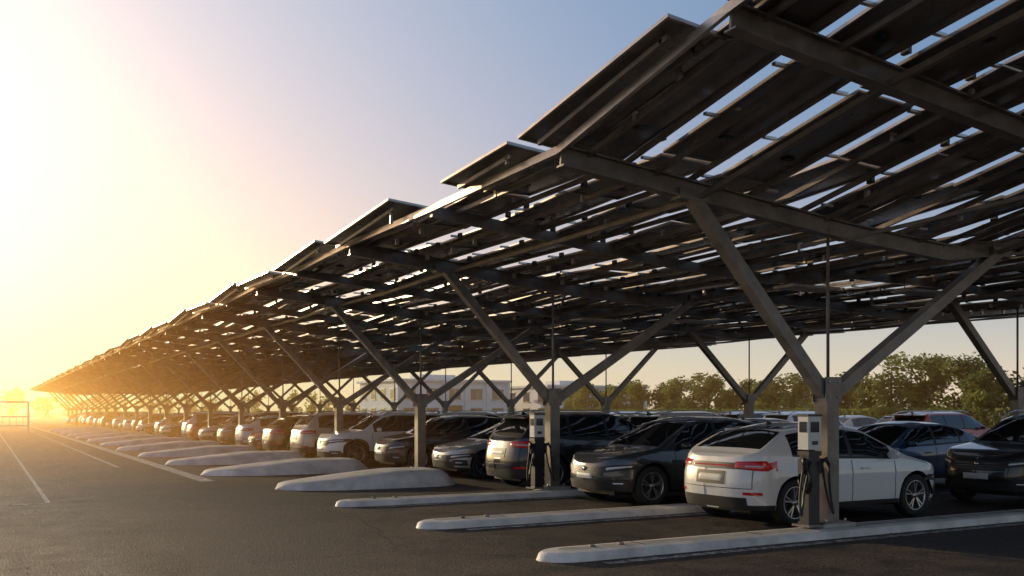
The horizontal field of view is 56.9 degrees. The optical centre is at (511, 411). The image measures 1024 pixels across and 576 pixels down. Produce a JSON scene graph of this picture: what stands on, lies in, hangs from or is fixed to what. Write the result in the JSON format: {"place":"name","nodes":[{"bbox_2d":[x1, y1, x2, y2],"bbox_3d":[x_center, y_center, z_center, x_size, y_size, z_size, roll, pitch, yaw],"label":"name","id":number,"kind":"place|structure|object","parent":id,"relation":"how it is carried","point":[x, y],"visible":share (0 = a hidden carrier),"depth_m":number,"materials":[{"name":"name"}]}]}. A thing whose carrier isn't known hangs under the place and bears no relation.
{"place":"outdoors","nodes":[
{"label":"outdoors","id":0,"kind":"place"},
{"bbox_2d":[49,426,99,430],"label":"concrete island","id":1,"kind":"structure","parent":0,"point":[72,428],"depth_m":83.00,"materials":[{"name":"grey concrete"}]},
{"bbox_2d":[54,427,109,431],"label":"concrete island","id":2,"kind":"structure","parent":0,"point":[77,429],"depth_m":77.01,"materials":[{"name":"grey concrete"}]},
{"bbox_2d":[164,450,305,464],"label":"concrete island","id":3,"kind":"structure","parent":0,"point":[239,458],"depth_m":29.81,"materials":[{"name":"grey concrete"}]},
{"bbox_2d":[275,467,454,490],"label":"concrete island","id":4,"kind":"structure","parent":0,"point":[398,477],"depth_m":20.44,"materials":[{"name":"grey concrete"}]},
{"bbox_2d":[0,413,1006,428],"bbox_3d":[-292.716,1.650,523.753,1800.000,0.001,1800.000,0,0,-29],"label":"ground","id":5,"kind":"structure","parent":0,"point":[36,417],"depth_m":236.25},
{"bbox_2d":[0,387,655,417],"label":"distant woodland","id":6,"kind":"object","parent":5,"relation":"on","point":[47,404],"visible":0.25,"depth_m":251.62,"materials":[{"name":"green plant"}]},
{"bbox_2d":[360,381,506,412],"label":"building","id":7,"kind":"structure","parent":5,"relation":"on","point":[377,404],"depth_m":125.16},
{"bbox_2d":[362,389,502,411],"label":"windows","id":8,"kind":"structure","parent":7,"relation":"attached to","point":[476,393],"depth_m":125.33,"materials":[{"name":"grey glass"}]},
{"bbox_2d":[356,374,510,383],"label":"roof","id":9,"kind":"structure","parent":7,"relation":"on","point":[438,378],"depth_m":127.13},
{"bbox_2d":[361,382,509,411],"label":"window frames","id":10,"kind":"structure","parent":7,"relation":"attached to","point":[466,396],"depth_m":124.75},
{"bbox_2d":[449,405,462,410],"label":"door","id":11,"kind":"structure","parent":7,"relation":"in","point":[455,407],"depth_m":123.91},
{"bbox_2d":[510,387,643,411],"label":"building","id":12,"kind":"structure","parent":5,"relation":"on","point":[533,403],"depth_m":130.70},
{"bbox_2d":[510,392,634,412],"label":"windows","id":13,"kind":"structure","parent":12,"relation":"attached to","point":[526,397],"depth_m":131.59,"materials":[{"name":"grey glass"}]},
{"bbox_2d":[510,387,646,408],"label":"window frames","id":14,"kind":"structure","parent":12,"relation":"attached to","point":[645,404],"depth_m":132.59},
{"bbox_2d":[510,381,648,388],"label":"roof","id":15,"kind":"structure","parent":12,"relation":"on","point":[559,383],"depth_m":134.09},
{"bbox_2d":[528,407,1009,427],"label":"hedge","id":16,"kind":"object","parent":5,"relation":"on","point":[995,412],"visible":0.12,"depth_m":68.57,"materials":[{"name":"green plant"}]},
{"bbox_2d":[562,350,1023,425],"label":"tree line","id":17,"kind":"object","parent":5,"relation":"on","point":[978,385],"visible":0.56,"depth_m":73.02,"materials":[{"name":"green plant"}]},
{"bbox_2d":[0,422,1023,575],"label":"parking lot asphalt","id":18,"kind":"structure","parent":0,"point":[133,539],"depth_m":12.89,"materials":[{"name":"grey asphalt"}]},
{"bbox_2d":[0,401,29,431],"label":"metal railing","id":19,"kind":"object","parent":18,"relation":"on","point":[27,416],"visible":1,"depth_m":78.09,"materials":[{"name":"white metal"}]},
{"bbox_2d":[66,415,79,424],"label":"parked hatchback car","id":20,"kind":"object","parent":18,"relation":"on","point":[68,420],"visible":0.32,"depth_m":120.78,"materials":[{"name":"white paint"}]},
{"bbox_2d":[72,418,78,424],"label":"parked sedan car","id":21,"kind":"object","parent":18,"relation":"on","point":[75,421],"visible":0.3,"depth_m":111.74,"materials":[{"name":"silver paint"}]},
{"bbox_2d":[79,412,85,424],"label":"parked suv car","id":22,"kind":"object","parent":18,"relation":"on","point":[81,416],"visible":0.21,"depth_m":109.07,"materials":[{"name":"white paint"}]},
{"bbox_2d":[60,429,119,433],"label":"concrete island","id":23,"kind":"structure","parent":18,"relation":"on","point":[80,431],"depth_m":70.73,"materials":[{"name":"grey concrete"}]},
{"bbox_2d":[81,411,102,424],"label":"parked suv car","id":24,"kind":"object","parent":18,"relation":"on","point":[84,416],"visible":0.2,"depth_m":106.26,"materials":[{"name":"grey paint"}]},
{"bbox_2d":[93,414,103,425],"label":"parked hatchback car","id":25,"kind":"object","parent":18,"relation":"on","point":[95,421],"visible":0.21,"depth_m":91.09,"materials":[{"name":"silver paint"}]},
{"bbox_2d":[87,411,111,425],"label":"parked suv car","id":26,"kind":"object","parent":18,"relation":"on","point":[93,415],"visible":0.23,"depth_m":97.10,"materials":[{"name":"white paint"}]},
{"bbox_2d":[67,430,132,435],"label":"concrete island","id":27,"kind":"structure","parent":18,"relation":"on","point":[95,433],"depth_m":64.66,"materials":[{"name":"grey concrete"}]},
{"bbox_2d":[106,421,112,428],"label":"parked sedan car","id":28,"kind":"object","parent":18,"relation":"on","point":[108,424],"visible":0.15,"depth_m":82.20,"materials":[{"name":"grey paint"}]},
{"bbox_2d":[75,432,147,438],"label":"concrete island","id":29,"kind":"structure","parent":18,"relation":"on","point":[108,435],"depth_m":58.52,"materials":[{"name":"grey concrete"}]},
{"bbox_2d":[100,411,133,426],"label":"parked suv car","id":30,"kind":"object","parent":18,"relation":"on","point":[106,417],"visible":0.34,"depth_m":85.21,"materials":[{"name":"white paint"}]},
{"bbox_2d":[118,422,122,429],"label":"parked hatchback car","id":31,"kind":"object","parent":18,"relation":"on","point":[120,425],"visible":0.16,"depth_m":76.47,"materials":[{"name":"white paint"}]},
{"bbox_2d":[86,434,167,441],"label":"concrete island","id":32,"kind":"structure","parent":18,"relation":"on","point":[120,438],"depth_m":52.42,"materials":[{"name":"grey concrete"}]},
{"bbox_2d":[112,413,143,429],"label":"parked crossover car","id":33,"kind":"object","parent":18,"relation":"on","point":[117,420],"visible":0.23,"depth_m":79.38,"materials":[{"name":"white paint"}]},
{"bbox_2d":[123,414,146,431],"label":"parked hatchback car","id":34,"kind":"object","parent":18,"relation":"on","point":[127,422],"visible":0.2,"depth_m":73.35,"materials":[{"name":"white paint"}]},
{"bbox_2d":[131,414,154,430],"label":"parked hatchback car","id":35,"kind":"object","parent":18,"relation":"on","point":[134,423],"visible":0.22,"depth_m":70.56,"materials":[{"name":"white paint"}]},
{"bbox_2d":[100,437,192,445],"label":"concrete island","id":36,"kind":"structure","parent":18,"relation":"on","point":[142,441],"depth_m":46.34,"materials":[{"name":"grey concrete"}]},
{"bbox_2d":[136,415,170,433],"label":"parked sedan car","id":37,"kind":"object","parent":18,"relation":"on","point":[148,428],"visible":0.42,"depth_m":64.40,"materials":[{"name":"white paint"}]},
{"bbox_2d":[138,414,170,424],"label":"parked hatchback car","id":38,"kind":"object","parent":18,"relation":"on","point":[155,417],"visible":0.11,"depth_m":67.88,"materials":[{"name":"black paint"}]},
{"bbox_2d":[117,441,220,450],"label":"concrete island","id":39,"kind":"structure","parent":18,"relation":"on","point":[164,446],"depth_m":40.65,"materials":[{"name":"grey concrete"}]},
{"bbox_2d":[159,419,183,436],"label":"parked crossover car","id":40,"kind":"object","parent":18,"relation":"on","point":[171,430],"visible":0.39,"depth_m":55.44,"materials":[{"name":"paint"}]},
{"bbox_2d":[154,414,188,433],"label":"parked hatchback car","id":41,"kind":"object","parent":18,"relation":"on","point":[174,418],"visible":0.27,"depth_m":58.70,"materials":[{"name":"paint"}]},
{"bbox_2d":[137,445,258,456],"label":"concrete island","id":42,"kind":"structure","parent":18,"relation":"on","point":[200,451],"depth_m":35.03,"materials":[{"name":"grey concrete"}]},
{"bbox_2d":[186,415,231,440],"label":"parked sedan car","id":43,"kind":"object","parent":18,"relation":"on","point":[192,430],"visible":0.23,"depth_m":49.76,"materials":[{"name":"grey paint"}]},
{"bbox_2d":[181,411,236,440],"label":"parked suv car","id":44,"kind":"object","parent":18,"relation":"on","point":[196,417],"visible":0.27,"depth_m":53.09,"materials":[{"name":"white paint"}]},
{"bbox_2d":[198,414,251,444],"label":"parked crossover car","id":45,"kind":"object","parent":18,"relation":"on","point":[207,433],"visible":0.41,"depth_m":46.75,"materials":[{"name":"paint"}]},
{"bbox_2d":[235,415,278,449],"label":"parked hatchback car","id":46,"kind":"object","parent":18,"relation":"on","point":[244,430],"visible":0.2,"depth_m":40.96,"materials":[{"name":"white paint"}]},
{"bbox_2d":[248,431,267,450],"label":"parked sedan car","id":47,"kind":"object","parent":18,"relation":"on","point":[255,439],"visible":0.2,"depth_m":37.84,"materials":[{"name":"silver paint"}]},
{"bbox_2d":[217,411,307,444],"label":"parked suv car","id":48,"kind":"object","parent":18,"relation":"on","point":[226,434],"visible":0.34,"depth_m":44.07,"materials":[{"name":"grey paint"}]},
{"bbox_2d":[262,414,301,450],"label":"parked crossover car","id":49,"kind":"object","parent":18,"relation":"on","point":[276,435],"visible":0.36,"depth_m":34.65,"materials":[{"name":"silver paint"}]},
{"bbox_2d":[201,457,368,475],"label":"concrete island","id":50,"kind":"structure","parent":18,"relation":"on","point":[302,466],"depth_m":25.00,"materials":[{"name":"grey concrete"}]},
{"bbox_2d":[290,411,375,457],"bbox_3d":[-5.416,0.799,33.288,4.670,1.693,2.200,0,0,-30],"label":"parked suv car","id":51,"kind":"object","parent":18,"relation":"on","point":[308,429],"visible":0.45,"depth_m":31.88,"materials":[{"name":"paint"}]},
{"bbox_2d":[317,410,449,462],"bbox_3d":[-3.877,0.799,30.139,4.670,1.693,2.200,0,0,-29],"label":"parked suv car","id":52,"kind":"object","parent":18,"relation":"on","point":[358,440],"visible":0.51,"depth_m":28.98,"materials":[{"name":"white paint"}]},
{"bbox_2d":[374,415,503,467],"bbox_3d":[-1.781,0.864,27.415,4.472,1.562,2.160,0,0,-29],"label":"parked crossover car","id":53,"kind":"object","parent":18,"relation":"on","point":[395,451],"visible":0.49,"depth_m":26.43,"materials":[{"name":"black paint"}]},
{"bbox_2d":[335,488,585,506],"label":"concrete kerb","id":54,"kind":"structure","parent":18,"relation":"on","point":[393,500],"depth_m":17.34,"materials":[{"name":"concrete"}]},
{"bbox_2d":[526,413,553,488],"bbox_3d":[0.507,0.775,18.771,0.635,1.490,0.322,0,0,-29],"label":"ev charger","id":55,"kind":"object","parent":54,"relation":"on","point":[537,448],"visible":1,"depth_m":18.71,"materials":[{"name":"metal"}]},
{"bbox_2d":[432,423,498,478],"bbox_3d":[0.201,0.901,24.742,4.736,1.488,2.140,0,0,-29],"label":"parked sedan car","id":56,"kind":"object","parent":18,"relation":"on","point":[457,457],"visible":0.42,"depth_m":23.26,"materials":[{"name":"silver paint"}]},
{"bbox_2d":[441,411,499,417],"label":"parked suv car","id":57,"kind":"object","parent":18,"relation":"on","point":[471,413],"visible":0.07,"depth_m":38.09,"materials":[{"name":"white paint"}]},
{"bbox_2d":[490,411,529,415],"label":"parked suv car","id":58,"kind":"object","parent":18,"relation":"on","point":[502,413],"visible":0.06,"depth_m":58.43,"materials":[{"name":"grey paint"}]},
{"bbox_2d":[0,424,1023,563],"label":"road marking","id":59,"kind":"object","parent":18,"relation":"on","point":[163,467],"visible":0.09,"depth_m":15.11,"materials":[{"name":"paint"}]},
{"bbox_2d":[29,0,1023,527],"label":"solar canopy","id":60,"kind":"object","parent":18,"relation":"on","point":[607,124],"visible":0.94,"depth_m":14.11,"materials":[{"name":"glass"},{"name":"painted steel"}]},
{"bbox_2d":[416,503,704,528],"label":"concrete kerb","id":61,"kind":"structure","parent":18,"relation":"on","point":[513,519],"depth_m":14.21,"materials":[{"name":"concrete"}]},
{"bbox_2d":[485,410,636,484],"bbox_3d":[1.712,0.799,21.291,4.670,1.693,2.200,0,0,-29],"label":"parked suv car","id":62,"kind":"object","parent":18,"relation":"on","point":[507,453],"visible":0.47,"depth_m":20.20,"materials":[{"name":"silver paint"}]},
{"bbox_2d":[610,411,644,414],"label":"parked suv car","id":63,"kind":"object","parent":18,"relation":"on","point":[624,412],"visible":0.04,"depth_m":48.10,"materials":[{"name":"grey paint"}]},
{"bbox_2d":[570,416,764,505],"bbox_3d":[3.221,0.864,17.953,4.472,1.562,2.160,0,0,-29],"label":"parked crossover car","id":64,"kind":"object","parent":18,"relation":"on","point":[643,464],"visible":0.58,"depth_m":16.78,"materials":[{"name":"grey paint"}]},
{"bbox_2d":[625,410,726,426],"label":"parked suv car","id":65,"kind":"object","parent":18,"relation":"on","point":[639,419],"visible":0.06,"depth_m":26.12,"materials":[{"name":"white paint"}]},
{"bbox_2d":[717,411,776,418],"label":"parked suv car","id":66,"kind":"object","parent":18,"relation":"on","point":[740,414],"visible":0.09,"depth_m":40.21,"materials":[{"name":"grey paint"}]},
{"bbox_2d":[740,417,791,422],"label":"parked hatchback car","id":67,"kind":"object","parent":18,"relation":"on","point":[763,419],"visible":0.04,"depth_m":23.14,"materials":[{"name":"silver paint"}]},
{"bbox_2d":[536,509,1023,562],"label":"concrete kerb","id":68,"kind":"structure","parent":18,"relation":"on","point":[602,551],"depth_m":11.76,"materials":[{"name":"concrete"}]},
{"bbox_2d":[792,414,834,527],"bbox_3d":[3.970,0.775,12.574,0.635,1.490,0.322,0,0,-29],"label":"ev charger","id":69,"kind":"object","parent":68,"relation":"on","point":[810,466],"visible":1,"depth_m":12.51,"materials":[{"name":"painted metal"},{"name":"plastic"},{"name":"rubber"}]},
{"bbox_2d":[684,421,934,525],"bbox_3d":[4.799,0.887,14.997,4.327,1.517,2.120,0,0,-29],"label":"parked hatchback car","id":70,"kind":"object","parent":18,"relation":"on","point":[753,468],"visible":0.87,"depth_m":14.11,"materials":[{"name":"white paint"}]},
{"bbox_2d":[762,411,857,428],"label":"parked suv car","id":71,"kind":"object","parent":18,"relation":"on","point":[788,416],"visible":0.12,"depth_m":37.51,"materials":[{"name":"white paint"}]},
{"bbox_2d":[839,415,877,427],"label":"parked hatchback car","id":72,"kind":"object","parent":18,"relation":"on","point":[856,421],"visible":0.13,"depth_m":43.23,"materials":[{"name":"paint"}]},
{"bbox_2d":[875,416,892,423],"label":"parked crossover car","id":73,"kind":"object","parent":18,"relation":"on","point":[885,418],"visible":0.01,"depth_m":41.35,"materials":[{"name":"grey paint"}]},
{"bbox_2d":[856,419,975,477],"bbox_3d":[8.525,0.901,20.917,4.736,1.488,2.140,0,0,-29],"label":"parked sedan car","id":74,"kind":"object","parent":18,"relation":"on","point":[931,443],"visible":0.29,"depth_m":20.27,"materials":[{"name":"blue paint"}]},
{"bbox_2d":[890,411,988,436],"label":"parked suv car","id":75,"kind":"object","parent":18,"relation":"on","point":[968,424],"visible":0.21,"depth_m":32.56,"materials":[{"name":"silver paint"}]},
{"bbox_2d":[944,409,1023,499],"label":"parked suv car","id":76,"kind":"object","parent":18,"relation":"on","point":[990,461],"visible":1,"depth_m":16.81,"materials":[{"name":"black paint"}]},
{"bbox_2d":[0,0,1023,413],"label":"sky","id":77,"kind":"structure","parent":0,"point":[158,157],"materials":[{"name":"blue"}]}
]}

